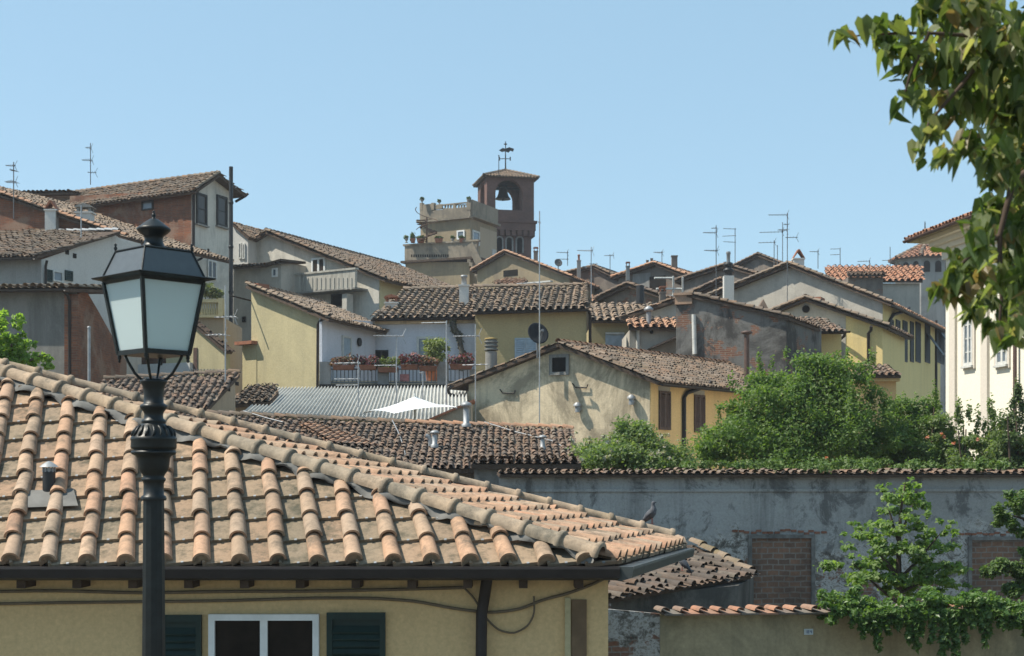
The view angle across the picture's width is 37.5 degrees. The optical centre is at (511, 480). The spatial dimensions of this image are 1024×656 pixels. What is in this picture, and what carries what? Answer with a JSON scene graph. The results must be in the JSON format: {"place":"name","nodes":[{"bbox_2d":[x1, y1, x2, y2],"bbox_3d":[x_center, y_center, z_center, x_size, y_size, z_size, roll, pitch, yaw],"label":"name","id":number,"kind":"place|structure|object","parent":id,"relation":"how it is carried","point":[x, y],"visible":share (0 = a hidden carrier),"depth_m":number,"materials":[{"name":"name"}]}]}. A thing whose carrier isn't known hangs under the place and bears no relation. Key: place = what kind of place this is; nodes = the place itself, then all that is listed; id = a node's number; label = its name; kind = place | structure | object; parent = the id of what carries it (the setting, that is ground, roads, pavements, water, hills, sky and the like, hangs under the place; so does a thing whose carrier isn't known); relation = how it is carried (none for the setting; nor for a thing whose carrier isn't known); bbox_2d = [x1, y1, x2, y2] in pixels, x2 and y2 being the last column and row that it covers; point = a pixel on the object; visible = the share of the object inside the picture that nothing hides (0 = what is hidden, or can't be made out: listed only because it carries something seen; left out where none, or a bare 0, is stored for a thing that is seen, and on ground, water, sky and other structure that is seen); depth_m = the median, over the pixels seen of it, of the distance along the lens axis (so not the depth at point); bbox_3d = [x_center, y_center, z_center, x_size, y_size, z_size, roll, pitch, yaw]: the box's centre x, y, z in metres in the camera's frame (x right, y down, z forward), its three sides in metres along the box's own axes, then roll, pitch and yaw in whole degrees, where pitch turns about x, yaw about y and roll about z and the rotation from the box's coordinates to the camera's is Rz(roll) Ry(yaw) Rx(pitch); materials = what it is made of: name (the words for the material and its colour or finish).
{"place":"outdoors","nodes":[
{"label":"outdoors","id":0,"kind":"place"},
{"bbox_2d":[0,283,126,388],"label":"house","id":1,"kind":"structure","parent":0,"point":[60,318],"depth_m":45.51,"materials":[{"name":"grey paint"}]},
{"bbox_2d":[95,369,240,415],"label":"house","id":2,"kind":"structure","parent":0,"point":[215,392],"depth_m":42.74,"materials":[{"name":"tile"}]},
{"bbox_2d":[205,285,237,381],"bbox_3d":[-8.286,-3.830,42.981,0.961,3.467,0.719,0,0,0],"label":"tv antenna","id":3,"kind":"object","parent":2,"relation":"attached to","point":[224,334],"visible":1,"depth_m":42.98,"materials":[{"name":"metal"}]},
{"bbox_2d":[138,320,235,377],"bbox_3d":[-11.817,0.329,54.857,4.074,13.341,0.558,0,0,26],"label":"house","id":4,"kind":"structure","parent":0,"point":[208,352],"depth_m":54.46,"materials":[{"name":"yellow paint"}]},
{"bbox_2d":[0,358,694,655],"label":"house","id":5,"kind":"structure","parent":0,"point":[275,545],"depth_m":13.36,"materials":[{"name":"tile"}]},
{"bbox_2d":[208,614,319,655],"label":"window","id":6,"kind":"structure","parent":5,"relation":"in","point":[228,634],"depth_m":13.33,"materials":[{"name":"black glass"}]},
{"bbox_2d":[642,501,656,523],"bbox_3d":[1.567,0.371,17.311,0.159,0.281,0.154,0,0,-23],"label":"pigeon","id":7,"kind":"object","parent":5,"relation":"on","point":[650,513],"visible":0.84,"depth_m":17.27,"materials":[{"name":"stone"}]},
{"bbox_2d":[178,409,580,483],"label":"house","id":8,"kind":"structure","parent":0,"point":[458,448],"depth_m":35.53,"materials":[{"name":"brown tile"}]},
{"bbox_2d":[425,430,438,447],"bbox_3d":[-1.836,-0.956,34.426,0.361,0.404,0.207,0,0,20],"label":"flue pipe","id":9,"kind":"object","parent":8,"relation":"on","point":[432,442],"visible":1,"depth_m":34.36,"materials":[{"name":"metal"}]},
{"bbox_2d":[461,401,471,426],"bbox_3d":[-1.103,-1.608,36.400,0.262,0.617,0.262,0,0,0],"label":"flue pipe","id":10,"kind":"object","parent":8,"relation":"on","point":[466,405],"visible":1,"depth_m":36.33,"materials":[{"name":"metal"}]},
{"bbox_2d":[517,211,541,427],"bbox_3d":[0.511,-4.584,45.047,0.740,6.919,0.532,0,0,0],"label":"tv antenna","id":11,"kind":"object","parent":8,"relation":"on","point":[539,222],"visible":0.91,"depth_m":44.98,"materials":[{"name":"metal"}]},
{"bbox_2d":[400,199,500,288],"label":"house","id":12,"kind":"structure","parent":0,"point":[475,224],"depth_m":107.23,"materials":[{"name":"paint"}]},
{"bbox_2d":[472,169,539,257],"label":"bell tower","id":13,"kind":"structure","parent":0,"point":[516,229],"depth_m":119.00,"materials":[{"name":"brick"}]},
{"bbox_2d":[497,236,503,252],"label":"arched window","id":14,"kind":"structure","parent":13,"relation":"in","point":[500,242],"depth_m":118.78,"materials":[{"name":"grey glass"}]},
{"bbox_2d":[499,141,513,168],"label":"weather vane","id":15,"kind":"object","parent":13,"relation":"on","point":[508,149],"visible":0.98,"depth_m":120.63,"materials":[{"name":"black metal"}]},
{"bbox_2d":[495,185,519,200],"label":"bell","id":16,"kind":"object","parent":13,"relation":"hanging from","point":[502,194],"visible":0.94,"depth_m":120.20,"materials":[{"name":"brown metal"}]},
{"bbox_2d":[505,236,512,251],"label":"arched window","id":17,"kind":"structure","parent":13,"relation":"in","point":[508,240],"depth_m":118.93,"materials":[{"name":"grey glass"}]},
{"bbox_2d":[515,236,523,252],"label":"arched window","id":18,"kind":"structure","parent":13,"relation":"in","point":[519,242],"depth_m":119.13,"materials":[{"name":"grey glass"}]},
{"bbox_2d":[492,277,527,288],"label":"house","id":19,"kind":"structure","parent":0,"point":[507,280],"depth_m":92.22,"materials":[{"name":"brown tile"}]},
{"bbox_2d":[0,0,1023,273],"label":"sky","id":20,"kind":"structure","parent":0,"point":[646,127],"materials":[{"name":"blue"}]},
{"bbox_2d":[458,275,591,372],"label":"house","id":21,"kind":"structure","parent":0,"point":[507,317],"depth_m":56.51,"materials":[{"name":"tile"}]},
{"bbox_2d":[470,454,580,492],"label":"shed","id":22,"kind":"structure","parent":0,"point":[486,470],"depth_m":30.20,"materials":[{"name":"brown tile"}]},
{"bbox_2d":[610,255,691,296],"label":"house","id":23,"kind":"structure","parent":0,"point":[646,273],"depth_m":88.48,"materials":[{"name":"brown paint"}]},
{"bbox_2d":[608,537,759,612],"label":"shed","id":24,"kind":"structure","parent":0,"point":[714,578],"depth_m":23.77,"materials":[{"name":"tile"}]},
{"bbox_2d":[733,252,781,271],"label":"house","id":25,"kind":"structure","parent":0,"point":[758,261],"depth_m":102.15,"materials":[{"name":"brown paint"}]},
{"bbox_2d":[800,316,850,456],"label":"house","id":26,"kind":"structure","parent":0,"point":[831,333],"depth_m":60.50,"materials":[{"name":"tile"}]},
{"bbox_2d":[770,294,913,422],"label":"house","id":27,"kind":"structure","parent":0,"point":[884,340],"depth_m":63.17,"materials":[{"name":"paint"}]},
{"bbox_2d":[769,211,798,301],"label":"tv antenna","id":28,"kind":"object","parent":27,"relation":"on","point":[787,224],"visible":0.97,"depth_m":68.98,"materials":[{"name":"metal"}]},
{"bbox_2d":[843,270,886,295],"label":"house","id":29,"kind":"structure","parent":0,"point":[871,281],"depth_m":88.00,"materials":[{"name":"grey paint"}]},
{"bbox_2d":[841,363,900,468],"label":"house","id":30,"kind":"structure","parent":0,"point":[886,377],"depth_m":57.00,"materials":[{"name":"tile"}]},
{"bbox_2d":[825,264,924,314],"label":"house","id":31,"kind":"structure","parent":0,"point":[901,285],"depth_m":92.00,"materials":[{"name":"orange tile"}]},
{"label":"ground","id":32,"kind":"structure","parent":0,"visible":0},
{"bbox_2d":[0,308,54,369],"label":"tree","id":33,"kind":"object","parent":32,"relation":"on","point":[16,353],"visible":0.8,"depth_m":28.91,"materials":[{"name":"green plant"}]},
{"bbox_2d":[20,189,79,199],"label":"house","id":34,"kind":"structure","parent":32,"relation":"on","point":[59,194],"depth_m":69.06,"materials":[{"name":"tile"}]},
{"bbox_2d":[0,227,140,378],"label":"house","id":35,"kind":"structure","parent":32,"relation":"on","point":[86,259],"depth_m":54.04,"materials":[{"name":"paint"}]},
{"bbox_2d":[4,160,19,218],"bbox_3d":[-19.665,-11.453,59.293,0.517,2.299,0.691,0,0,0],"label":"tv antenna","id":36,"kind":"object","parent":35,"relation":"on","point":[13,170],"visible":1,"depth_m":59.28,"materials":[{"name":"metal"}]},
{"bbox_2d":[53,270,62,282],"bbox_3d":[-15.870,-7.140,52.694,0.068,0.379,0.507,0,0,24],"label":"window","id":37,"kind":"structure","parent":35,"relation":"in","point":[57,275],"depth_m":52.70,"materials":[{"name":"grey glass"}]},
{"bbox_2d":[87,326,90,380],"bbox_3d":[-12.474,1.217,44.500,0.102,11.566,0.102,0,0,-22],"label":"metal post","id":38,"kind":"object","parent":32,"relation":"on","point":[89,353],"visible":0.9,"depth_m":44.46,"materials":[{"name":"metal"}]},
{"bbox_2d":[0,186,234,363],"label":"house","id":39,"kind":"structure","parent":32,"relation":"on","point":[33,211],"depth_m":59.99,"materials":[{"name":"brown tile"}]},
{"bbox_2d":[60,170,248,319],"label":"house","id":40,"kind":"structure","parent":32,"relation":"on","point":[189,209],"depth_m":66.02,"materials":[{"name":"red brick"}]},
{"bbox_2d":[141,200,153,210],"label":"window","id":41,"kind":"structure","parent":40,"relation":"in","point":[148,204],"depth_m":65.73,"materials":[{"name":"grey glass"}]},
{"bbox_2d":[195,192,209,227],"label":"window","id":42,"kind":"structure","parent":40,"relation":"in","point":[201,199],"depth_m":65.15,"materials":[{"name":"grey paint"}]},
{"bbox_2d":[207,259,216,279],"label":"window","id":43,"kind":"structure","parent":40,"relation":"in","point":[211,264],"depth_m":65.89,"materials":[{"name":"grey glass"}]},
{"bbox_2d":[215,194,228,229],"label":"window","id":44,"kind":"structure","parent":40,"relation":"in","point":[221,201],"depth_m":66.65,"materials":[{"name":"grey paint"}]},
{"bbox_2d":[199,298,241,410],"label":"house","id":45,"kind":"structure","parent":32,"relation":"on","point":[207,319],"depth_m":58.01,"materials":[{"name":"beige paint"}]},
{"bbox_2d":[203,282,224,298],"bbox_3d":[-11.806,-7.448,58.996,1.163,0.822,0.912,0,0,0],"label":"potted shrub","id":46,"kind":"object","parent":45,"relation":"on","point":[211,291],"visible":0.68,"depth_m":58.85,"materials":[{"name":"green plant"}]},
{"bbox_2d":[229,166,233,322],"bbox_3d":[-11.771,-3.077,63.200,0.210,20.154,0.200,0,0,0],"label":"flue pipe","id":47,"kind":"object","parent":32,"relation":"on","point":[231,246],"visible":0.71,"depth_m":63.13,"materials":[{"name":"black metal"}]},
{"bbox_2d":[233,222,265,264],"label":"house","id":48,"kind":"structure","parent":32,"relation":"on","point":[244,244],"depth_m":71.78,"materials":[{"name":"paint"}]},
{"bbox_2d":[235,382,279,416],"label":"house","id":49,"kind":"structure","parent":32,"relation":"on","point":[258,394],"depth_m":47.20,"materials":[{"name":"tile"}]},
{"bbox_2d":[233,259,305,340],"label":"house","id":50,"kind":"structure","parent":32,"relation":"on","point":[279,273],"depth_m":69.48,"materials":[{"name":"paint"}]},
{"bbox_2d":[229,280,389,389],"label":"house","id":51,"kind":"structure","parent":32,"relation":"on","point":[280,348],"depth_m":54.75,"materials":[{"name":"paint"}]},
{"bbox_2d":[254,227,452,319],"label":"house","id":52,"kind":"structure","parent":32,"relation":"on","point":[359,283],"depth_m":69.56,"materials":[{"name":"paint"}]},
{"bbox_2d":[311,257,325,271],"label":"french window","id":53,"kind":"structure","parent":52,"relation":"in","point":[317,264],"depth_m":69.95,"materials":[{"name":"white paint"}]},
{"bbox_2d":[331,293,344,305],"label":"window","id":54,"kind":"structure","parent":52,"relation":"in","point":[336,299],"depth_m":69.36,"materials":[{"name":"grey paint"}]},
{"bbox_2d":[244,385,474,425],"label":"shed","id":55,"kind":"structure","parent":32,"relation":"on","point":[340,402],"depth_m":46.92,"materials":[{"name":"metal"}]},
{"bbox_2d":[334,356,359,406],"bbox_3d":[-4.831,-2.916,44.209,0.786,1.522,0.640,0,0,0],"label":"tv antenna","id":56,"kind":"object","parent":55,"relation":"on","point":[358,363],"visible":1,"depth_m":44.20,"materials":[{"name":"metal"}]},
{"bbox_2d":[373,329,405,414],"bbox_3d":[-3.561,-3.185,44.031,0.940,2.520,0.703,0,0,0],"label":"tv antenna","id":57,"kind":"object","parent":55,"relation":"on","point":[396,358],"visible":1,"depth_m":43.98,"materials":[{"name":"metal"}]},
{"bbox_2d":[421,320,446,410],"bbox_3d":[-2.266,-3.189,43.880,0.733,2.929,0.306,0,0,34],"label":"tv antenna","id":58,"kind":"object","parent":55,"relation":"on","point":[446,355],"visible":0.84,"depth_m":43.78,"materials":[{"name":"metal"}]},
{"bbox_2d":[453,324,488,425],"bbox_3d":[-1.157,-2.943,43.665,1.042,3.161,0.684,0,0,22],"label":"tv antenna","id":59,"kind":"object","parent":55,"relation":"on","point":[475,335],"visible":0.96,"depth_m":43.58,"materials":[{"name":"metal"}]},
{"bbox_2d":[319,285,474,418],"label":"house","id":60,"kind":"structure","parent":32,"relation":"on","point":[411,310],"depth_m":57.10,"materials":[{"name":"paint"}]},
{"bbox_2d":[329,352,357,369],"bbox_3d":[-5.907,-4.199,53.008,1.062,0.613,0.465,0,0,0],"label":"flower box","id":61,"kind":"object","parent":60,"relation":"attached to","point":[340,359],"visible":0.89,"depth_m":52.89,"materials":[{"name":"ceramic"}]},
{"bbox_2d":[341,335,351,357],"bbox_3d":[-6.024,-4.804,54.990,0.068,0.945,0.749,0,0,19],"label":"window","id":62,"kind":"structure","parent":60,"relation":"in","point":[346,341],"depth_m":54.98,"materials":[{"name":"glass"}]},
{"bbox_2d":[354,354,378,370],"bbox_3d":[-5.099,-4.157,52.982,0.919,0.617,0.502,0,0,0],"label":"flower box","id":63,"kind":"object","parent":60,"relation":"attached to","point":[366,363],"visible":0.91,"depth_m":52.89,"materials":[{"name":"ceramic"}]},
{"bbox_2d":[375,350,387,364],"bbox_3d":[-4.970,-4.606,57.433,0.531,0.736,0.068,0,0,7],"label":"window","id":64,"kind":"structure","parent":60,"relation":"in","point":[378,353],"depth_m":57.43,"materials":[{"name":"black glass"}]},
{"bbox_2d":[376,357,400,372],"bbox_3d":[-4.327,-4.094,53.053,0.988,0.675,0.475,0,0,0],"label":"flower box","id":65,"kind":"object","parent":60,"relation":"attached to","point":[387,369],"visible":0.85,"depth_m":52.95,"materials":[{"name":"ceramic"}]},
{"bbox_2d":[398,351,420,369],"bbox_3d":[-3.565,-4.235,52.988,0.947,0.652,0.514,0,0,0],"label":"flower box","id":66,"kind":"object","parent":60,"relation":"attached to","point":[412,364],"visible":1,"depth_m":52.89,"materials":[{"name":"ceramic"}]},
{"bbox_2d":[416,354,439,370],"bbox_3d":[-2.967,-4.162,53.012,0.918,0.607,0.482,0,0,0],"label":"flower box","id":67,"kind":"object","parent":60,"relation":"attached to","point":[427,363],"visible":1,"depth_m":52.90,"materials":[{"name":"ceramic"}]},
{"bbox_2d":[416,336,440,361],"bbox_3d":[-3.153,-4.990,57.199,0.944,0.966,0.068,0,0,7],"label":"window","id":68,"kind":"structure","parent":60,"relation":"in","point":[419,339],"depth_m":57.22,"materials":[{"name":"grey glass"}]},
{"bbox_2d":[421,337,450,380],"bbox_3d":[-2.759,-4.422,54.601,1.057,1.610,0.796,0,0,-16],"label":"potted tree","id":69,"kind":"object","parent":60,"relation":"on","point":[437,346],"visible":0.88,"depth_m":54.45,"materials":[{"name":"green plant"}]},
{"bbox_2d":[449,316,466,370],"bbox_3d":[-2.046,-5.157,56.796,0.719,2.110,0.387,0,0,0],"label":"climbing creeper","id":70,"kind":"object","parent":60,"relation":"attached to","point":[455,331],"visible":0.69,"depth_m":56.73,"materials":[{"name":"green plant"}]},
{"bbox_2d":[447,352,474,369],"bbox_3d":[-1.785,-4.220,53.002,1.068,0.634,0.474,0,0,0],"label":"flower box","id":71,"kind":"object","parent":60,"relation":"attached to","point":[457,364],"visible":0.98,"depth_m":52.90,"materials":[{"name":"ceramic"}]},
{"bbox_2d":[362,393,456,423],"bbox_3d":[-2.815,2.325,40.800,1.918,9.351,2.634,0,0,45],"label":"parasol","id":72,"kind":"object","parent":32,"relation":"on","point":[414,403],"visible":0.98,"depth_m":40.22,"materials":[{"name":"white fabric"}]},
{"bbox_2d":[470,247,599,332],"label":"house","id":73,"kind":"structure","parent":32,"relation":"on","point":[502,264],"depth_m":96.47,"materials":[{"name":"paint"}]},
{"bbox_2d":[565,264,618,294],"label":"house","id":74,"kind":"structure","parent":32,"relation":"on","point":[602,279],"depth_m":98.81,"materials":[{"name":"brown paint"}]},
{"bbox_2d":[586,285,655,346],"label":"house","id":75,"kind":"structure","parent":32,"relation":"on","point":[609,327],"depth_m":63.50,"materials":[{"name":"tile"}]},
{"bbox_2d":[605,332,623,346],"bbox_3d":[4.326,-5.497,63.438,0.794,1.468,0.115,0,0,0],"label":"door","id":76,"kind":"structure","parent":75,"relation":"in","point":[611,338],"depth_m":63.46,"materials":[{"name":"blue paint"}]},
{"bbox_2d":[447,338,807,471],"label":"house","id":77,"kind":"structure","parent":32,"relation":"on","point":[590,389],"depth_m":47.36,"materials":[{"name":"grey paint"}]},
{"bbox_2d":[484,337,497,369],"bbox_3d":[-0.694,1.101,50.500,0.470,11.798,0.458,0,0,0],"label":"chimney stack","id":78,"kind":"object","parent":77,"relation":"on","point":[491,346],"visible":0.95,"depth_m":50.33,"materials":[{"name":"grey concrete"}]},
{"bbox_2d":[528,323,548,357],"bbox_3d":[0.828,-4.373,46.839,0.561,1.105,0.556,0,0,25],"label":"satellite dish","id":79,"kind":"object","parent":77,"relation":"attached to","point":[533,331],"visible":0.94,"depth_m":46.88,"materials":[{"name":"grey paint"}]},
{"bbox_2d":[549,354,568,374],"bbox_3d":[1.474,-3.628,47.156,0.666,0.649,0.068,0,0,23],"label":"window","id":80,"kind":"structure","parent":77,"relation":"in","point":[558,363],"depth_m":47.15,"materials":[{"name":"grey concrete"}]},
{"bbox_2d":[564,413,702,471],"bbox_3d":[2.697,2.753,33.259,3.216,8.512,2.540,0,0,0],"label":"bush","id":81,"kind":"object","parent":32,"relation":"on","point":[635,445],"visible":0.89,"depth_m":32.88,"materials":[{"name":"green plant"}]},
{"bbox_2d":[594,280,674,303],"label":"house","id":82,"kind":"structure","parent":32,"relation":"on","point":[623,292],"depth_m":71.08,"materials":[{"name":"brown paint"}]},
{"bbox_2d":[619,286,675,321],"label":"house","id":83,"kind":"structure","parent":32,"relation":"on","point":[664,307],"depth_m":61.13,"materials":[{"name":"paint"}]},
{"bbox_2d":[622,306,675,353],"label":"house","id":84,"kind":"structure","parent":32,"relation":"on","point":[657,334],"depth_m":58.50,"materials":[{"name":"white paint"}]},
{"bbox_2d":[688,276,722,293],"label":"house","id":85,"kind":"structure","parent":32,"relation":"on","point":[709,286],"depth_m":76.72,"materials":[{"name":"brown paint"}]},
{"bbox_2d":[654,276,683,296],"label":"drying rack","id":86,"kind":"object","parent":85,"relation":"on","point":[673,288],"visible":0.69,"depth_m":80.11,"materials":[{"name":"white metal"}]},
{"bbox_2d":[674,262,758,292],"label":"house","id":87,"kind":"structure","parent":32,"relation":"on","point":[692,280],"depth_m":84.34,"materials":[{"name":"grey paint"}]},
{"bbox_2d":[723,251,733,299],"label":"chimney stack","id":88,"kind":"object","parent":32,"relation":"on","point":[728,284],"visible":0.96,"depth_m":69.77,"materials":[{"name":"grey paint"}]},
{"bbox_2d":[741,330,752,379],"bbox_3d":[8.170,0.887,52.500,0.370,12.226,0.370,0,0,-23],"label":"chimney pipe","id":89,"kind":"object","parent":32,"relation":"on","point":[746,333],"visible":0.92,"depth_m":52.43,"materials":[{"name":"grey metal"}]},
{"bbox_2d":[673,291,821,408],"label":"house","id":90,"kind":"structure","parent":32,"relation":"on","point":[710,326],"depth_m":55.84,"materials":[{"name":"grey paint"}]},
{"bbox_2d":[497,467,1023,608],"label":"garden wall","id":91,"kind":"structure","parent":32,"relation":"on","point":[780,530],"depth_m":28.18,"materials":[{"name":"paint"}]},
{"bbox_2d":[663,454,1023,473],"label":"creeper","id":92,"kind":"object","parent":91,"relation":"on","point":[864,463],"visible":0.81,"depth_m":28.95,"materials":[{"name":"green plant"}]},
{"bbox_2d":[678,346,918,469],"bbox_3d":[6.535,1.955,34.630,5.662,10.118,4.208,0,0,0],"label":"bush","id":93,"kind":"object","parent":32,"relation":"on","point":[837,421],"visible":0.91,"depth_m":33.84,"materials":[{"name":"green plant"}]},
{"bbox_2d":[608,604,1023,655],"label":"boundary wall","id":94,"kind":"structure","parent":32,"relation":"on","point":[752,630],"depth_m":19.13,"materials":[{"name":"paint"}]},
{"bbox_2d":[816,584,1023,655],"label":"ivy","id":95,"kind":"object","parent":94,"relation":"attached to","point":[982,611],"visible":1,"depth_m":18.68,"materials":[{"name":"green plant"}]},
{"bbox_2d":[706,249,945,435],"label":"house","id":96,"kind":"structure","parent":32,"relation":"on","point":[924,354],"depth_m":71.37,"materials":[{"name":"beige paint"}]},
{"bbox_2d":[703,225,719,295],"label":"tv antenna","id":97,"kind":"object","parent":96,"relation":"attached to","point":[716,250],"visible":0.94,"depth_m":67.99,"materials":[{"name":"metal"}]},
{"bbox_2d":[813,476,973,603],"bbox_3d":[5.367,3.467,21.015,2.394,7.067,1.271,0,0,0],"label":"sapling","id":98,"kind":"object","parent":32,"relation":"on","point":[898,579],"visible":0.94,"depth_m":20.90,"materials":[{"name":"green plant"}]},
{"bbox_2d":[849,379,954,468],"bbox_3d":[9.445,2.309,35.673,2.606,9.399,2.516,0,0,-24],"label":"bush","id":99,"kind":"object","parent":32,"relation":"on","point":[913,419],"visible":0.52,"depth_m":35.27,"materials":[{"name":"green plant"}]},
{"bbox_2d":[888,223,945,431],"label":"house","id":100,"kind":"structure","parent":32,"relation":"on","point":[929,261],"depth_m":147.31,"materials":[{"name":"grey paint"}]},
{"bbox_2d":[828,0,1023,359],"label":"lime tree","id":101,"kind":"object","parent":32,"relation":"on","point":[980,44],"visible":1,"depth_m":4.97,"materials":[{"name":"green plant"}]},
{"bbox_2d":[902,201,1023,461],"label":"palazzo","id":102,"kind":"structure","parent":32,"relation":"on","point":[975,374],"depth_m":48.00,"materials":[{"name":"white paint"}]},
{"bbox_2d":[960,309,975,368],"bbox_3d":[14.569,-4.549,48.275,0.138,1.973,0.915,0,0,-9],"label":"window","id":103,"kind":"structure","parent":102,"relation":"in","point":[968,333],"depth_m":48.22,"materials":[{"name":"white paint"}]},
{"bbox_2d":[992,310,1010,367],"bbox_3d":[14.915,-4.353,46.026,0.138,1.864,0.983,0,0,-9],"label":"window","id":104,"kind":"structure","parent":102,"relation":"in","point":[1000,360],"depth_m":45.95,"materials":[{"name":"white paint"}]},
{"bbox_2d":[918,392,1022,468],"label":"oleander","id":105,"kind":"object","parent":32,"relation":"on","point":[963,444],"visible":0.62,"depth_m":34.74,"materials":[{"name":"green plant"}]},
{"bbox_2d":[979,488,1023,599],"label":"feathery tree","id":106,"kind":"object","parent":32,"relation":"on","point":[1005,566],"visible":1,"depth_m":20.51,"materials":[{"name":"green plant"}]},
{"bbox_2d":[990,377,1023,468],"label":"bush","id":107,"kind":"object","parent":32,"relation":"on","point":[1012,440],"visible":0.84,"depth_m":33.95,"materials":[{"name":"green plant"}]},
{"label":"road","id":108,"kind":"structure","parent":0,"visible":0},
{"bbox_2d":[91,210,215,655],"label":"street lamp","id":109,"kind":"object","parent":108,"relation":"on","point":[153,286],"visible":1,"depth_m":8.93,"materials":[{"name":"black metal"}]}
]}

